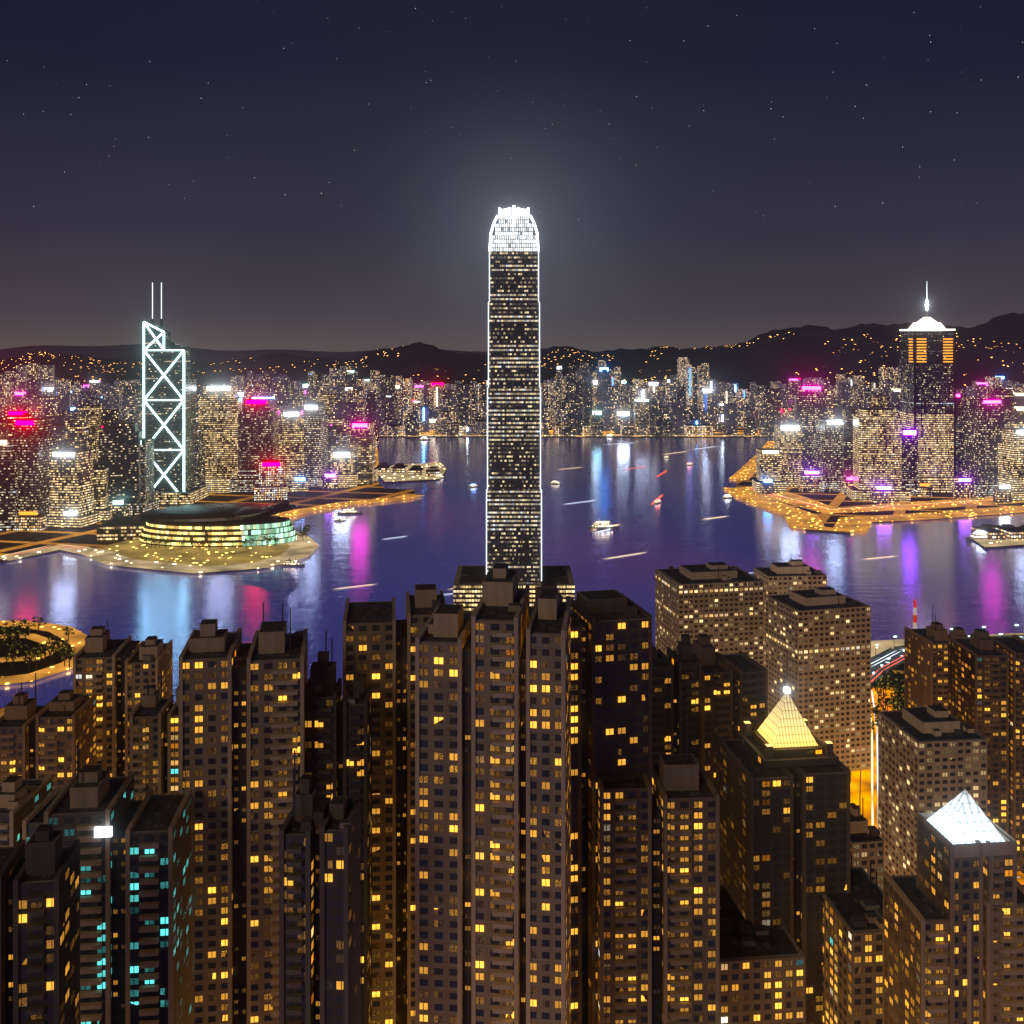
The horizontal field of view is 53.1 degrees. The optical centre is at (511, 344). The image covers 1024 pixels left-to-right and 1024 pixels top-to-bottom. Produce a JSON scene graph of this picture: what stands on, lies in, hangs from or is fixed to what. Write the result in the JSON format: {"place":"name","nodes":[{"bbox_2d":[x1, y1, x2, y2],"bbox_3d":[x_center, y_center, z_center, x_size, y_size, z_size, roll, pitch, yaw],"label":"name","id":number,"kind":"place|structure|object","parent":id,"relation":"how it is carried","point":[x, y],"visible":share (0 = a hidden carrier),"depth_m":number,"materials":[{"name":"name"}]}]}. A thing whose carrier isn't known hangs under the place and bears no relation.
{"place":"outdoors","nodes":[
{"label":"outdoors","id":0,"kind":"place"},
{"bbox_2d":[0,481,415,573],"bbox_3d":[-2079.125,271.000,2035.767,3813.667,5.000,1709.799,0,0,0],"label":"land","id":1,"kind":"structure","parent":0,"point":[11,542],"depth_m":1713.05,"materials":[{"name":"concrete"}]},
{"bbox_2d":[143,283,207,503],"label":"bank tower","id":2,"kind":"structure","parent":1,"relation":"on","point":[169,403],"depth_m":1740.15,"materials":[{"name":"black glass"}]},
{"bbox_2d":[0,385,377,530],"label":"waterfront buildings","id":3,"kind":"structure","parent":1,"relation":"on","point":[261,449],"depth_m":1766.20,"materials":[{"name":"beige glass"}]},
{"bbox_2d":[0,382,378,484],"bbox_3d":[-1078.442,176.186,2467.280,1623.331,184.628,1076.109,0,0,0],"label":"buildings","id":4,"kind":"structure","parent":1,"relation":"on","point":[79,419],"depth_m":2290.66,"materials":[{"name":"grey concrete"}]},
{"bbox_2d":[104,540,289,573],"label":"hall forecourt","id":5,"kind":"structure","parent":1,"relation":"on","point":[196,556],"depth_m":1318.63,"materials":[{"name":"beige concrete"}]},
{"bbox_2d":[97,500,296,546],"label":"convention hall","id":6,"kind":"structure","parent":5,"relation":"on","point":[234,524],"depth_m":1377.65,"materials":[{"name":"grey glass"}]},
{"bbox_2d":[14,471,1011,530],"bbox_3d":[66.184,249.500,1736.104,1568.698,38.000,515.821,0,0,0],"label":"buildings","id":7,"kind":"structure","parent":1,"relation":"on","point":[809,481],"depth_m":1754.71,"materials":[{"name":"white"}]},
{"bbox_2d":[0,362,1023,707],"bbox_3d":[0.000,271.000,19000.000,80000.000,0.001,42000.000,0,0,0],"label":"water","id":8,"kind":"structure","parent":0,"point":[948,572],"depth_m":1305.90,"materials":[{"name":"blue liquid"}]},
{"bbox_2d":[0,627,72,682],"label":"islet","id":9,"kind":"object","parent":8,"relation":"in","point":[21,667],"visible":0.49,"depth_m":875.86,"materials":[{"name":"green plant"}]},
{"bbox_2d":[0,344,487,361],"bbox_3d":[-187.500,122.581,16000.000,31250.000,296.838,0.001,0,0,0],"label":"mountain range","id":10,"kind":"structure","parent":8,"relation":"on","point":[120,351],"depth_m":16000.00,"materials":[{"name":"grey"}]},
{"bbox_2d":[378,462,446,482],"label":"pier","id":11,"kind":"structure","parent":8,"relation":"in","point":[387,477],"depth_m":2109.21,"materials":[{"name":"grey concrete"}]},
{"bbox_2d":[337,442,891,593],"bbox_3d":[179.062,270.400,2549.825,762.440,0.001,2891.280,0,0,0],"label":"light trails","id":12,"kind":"object","parent":8,"relation":"on","point":[613,525],"visible":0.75,"depth_m":1500.76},
{"bbox_2d":[280,434,986,566],"bbox_3d":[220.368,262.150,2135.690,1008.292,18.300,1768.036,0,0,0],"label":"boats","id":13,"kind":"object","parent":8,"relation":"on","point":[603,525],"visible":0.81,"depth_m":1505.45,"materials":[{"name":"grey paint"}]},
{"bbox_2d":[376,463,1023,539],"bbox_3d":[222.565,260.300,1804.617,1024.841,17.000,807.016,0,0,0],"label":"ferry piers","id":14,"kind":"structure","parent":8,"relation":"in","point":[1003,532],"depth_m":1443.54,"materials":[{"name":"grey concrete"}]},
{"bbox_2d":[973,539,1023,548],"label":"pier","id":15,"kind":"structure","parent":8,"relation":"in","point":[988,544],"depth_m":1386.66,"materials":[{"name":"grey"}]},
{"bbox_2d":[0,313,1023,390],"bbox_3d":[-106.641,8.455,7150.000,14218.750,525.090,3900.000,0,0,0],"label":"hills","id":16,"kind":"structure","parent":0,"point":[994,346],"depth_m":6472.85,"materials":[{"name":"black plant"}]},
{"bbox_2d":[0,432,1023,684],"bbox_3d":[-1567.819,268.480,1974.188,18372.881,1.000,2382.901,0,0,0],"label":"promenades","id":17,"kind":"structure","parent":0,"point":[304,546],"depth_m":1567.10,"materials":[{"name":"brown"}]},
{"bbox_2d":[0,525,903,739],"bbox_3d":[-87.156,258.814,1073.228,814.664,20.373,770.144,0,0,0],"label":"trees","id":18,"kind":"object","parent":17,"relation":"on","point":[898,702],"visible":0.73,"depth_m":858.97,"materials":[{"name":"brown plant"}]},
{"bbox_2d":[0,665,1023,885],"bbox_3d":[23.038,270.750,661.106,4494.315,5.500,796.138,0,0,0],"label":"trees","id":19,"kind":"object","parent":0,"point":[900,669],"depth_m":822.89,"materials":[{"name":"grey"}]},
{"bbox_2d":[0,554,1023,1023],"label":"apartment buildings","id":20,"kind":"structure","parent":19,"relation":"on","point":[500,804],"depth_m":302.32,"materials":[{"name":"brown concrete"}]},
{"bbox_2d":[716,655,849,1023],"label":"gold pyramid tower","id":21,"kind":"structure","parent":19,"relation":"on","point":[783,781],"depth_m":352.92,"materials":[{"name":"grey"}]},
{"bbox_2d":[913,600,916,628],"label":"chimney","id":22,"kind":"object","parent":19,"relation":"on","point":[914,614],"visible":0.48,"depth_m":892.73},
{"bbox_2d":[871,625,1023,689],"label":"elevated road","id":23,"kind":"structure","parent":19,"relation":"on","point":[875,668],"depth_m":834.51,"materials":[{"name":"grey"}]},
{"bbox_2d":[917,789,1016,1023],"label":"pyramid-topped skyscraper","id":24,"kind":"structure","parent":19,"relation":"on","point":[966,855],"depth_m":300.57,"materials":[{"name":"grey"}]},
{"bbox_2d":[0,0,1023,351],"label":"sky","id":25,"kind":"structure","parent":0,"point":[309,175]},
{"bbox_2d":[453,206,574,611],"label":"tall tower","id":26,"kind":"structure","parent":0,"point":[513,515],"depth_m":1028.80,"materials":[{"name":"black glass"}]},
{"bbox_2d":[379,425,773,436],"bbox_3d":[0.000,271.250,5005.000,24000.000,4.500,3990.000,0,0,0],"label":"shore land","id":27,"kind":"structure","parent":0,"point":[740,429],"depth_m":3010.47,"materials":[{"name":"brown"}]},
{"bbox_2d":[0,357,1023,435],"bbox_3d":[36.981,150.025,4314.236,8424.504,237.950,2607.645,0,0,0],"label":"city","id":28,"kind":"object","parent":27,"relation":"on","point":[586,399],"visible":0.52,"depth_m":3215.50,"materials":[{"name":"grey"}]},
{"bbox_2d":[736,473,1023,533],"bbox_3d":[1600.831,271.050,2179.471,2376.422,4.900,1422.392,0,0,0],"label":"land","id":29,"kind":"structure","parent":0,"point":[836,499],"depth_m":1724.43,"materials":[{"name":"brown concrete"}]},
{"bbox_2d":[752,385,1023,500],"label":"waterfront buildings","id":30,"kind":"structure","parent":29,"relation":"on","point":[870,448],"depth_m":1833.14,"materials":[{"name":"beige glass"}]},
{"bbox_2d":[787,384,1023,428],"bbox_3d":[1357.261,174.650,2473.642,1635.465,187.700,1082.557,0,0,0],"label":"buildings","id":31,"kind":"structure","parent":29,"relation":"on","point":[1014,402],"depth_m":2665.04,"materials":[{"name":"grey concrete"}]},
{"bbox_2d":[899,296,964,492],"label":"skyscraper","id":32,"kind":"structure","parent":29,"relation":"on","point":[928,382],"depth_m":1871.61,"materials":[{"name":"black glass"}]},
{"bbox_2d":[850,686,1023,884],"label":"street","id":33,"kind":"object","parent":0,"point":[860,786],"visible":0.09,"depth_m":620.12,"materials":[{"name":"orange asphalt"}]},
{"bbox_2d":[3,487,1023,883],"bbox_3d":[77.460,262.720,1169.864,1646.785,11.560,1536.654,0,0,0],"label":"traffic trails","id":34,"kind":"object","parent":33,"relation":"on","point":[871,691],"visible":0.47,"depth_m":756.83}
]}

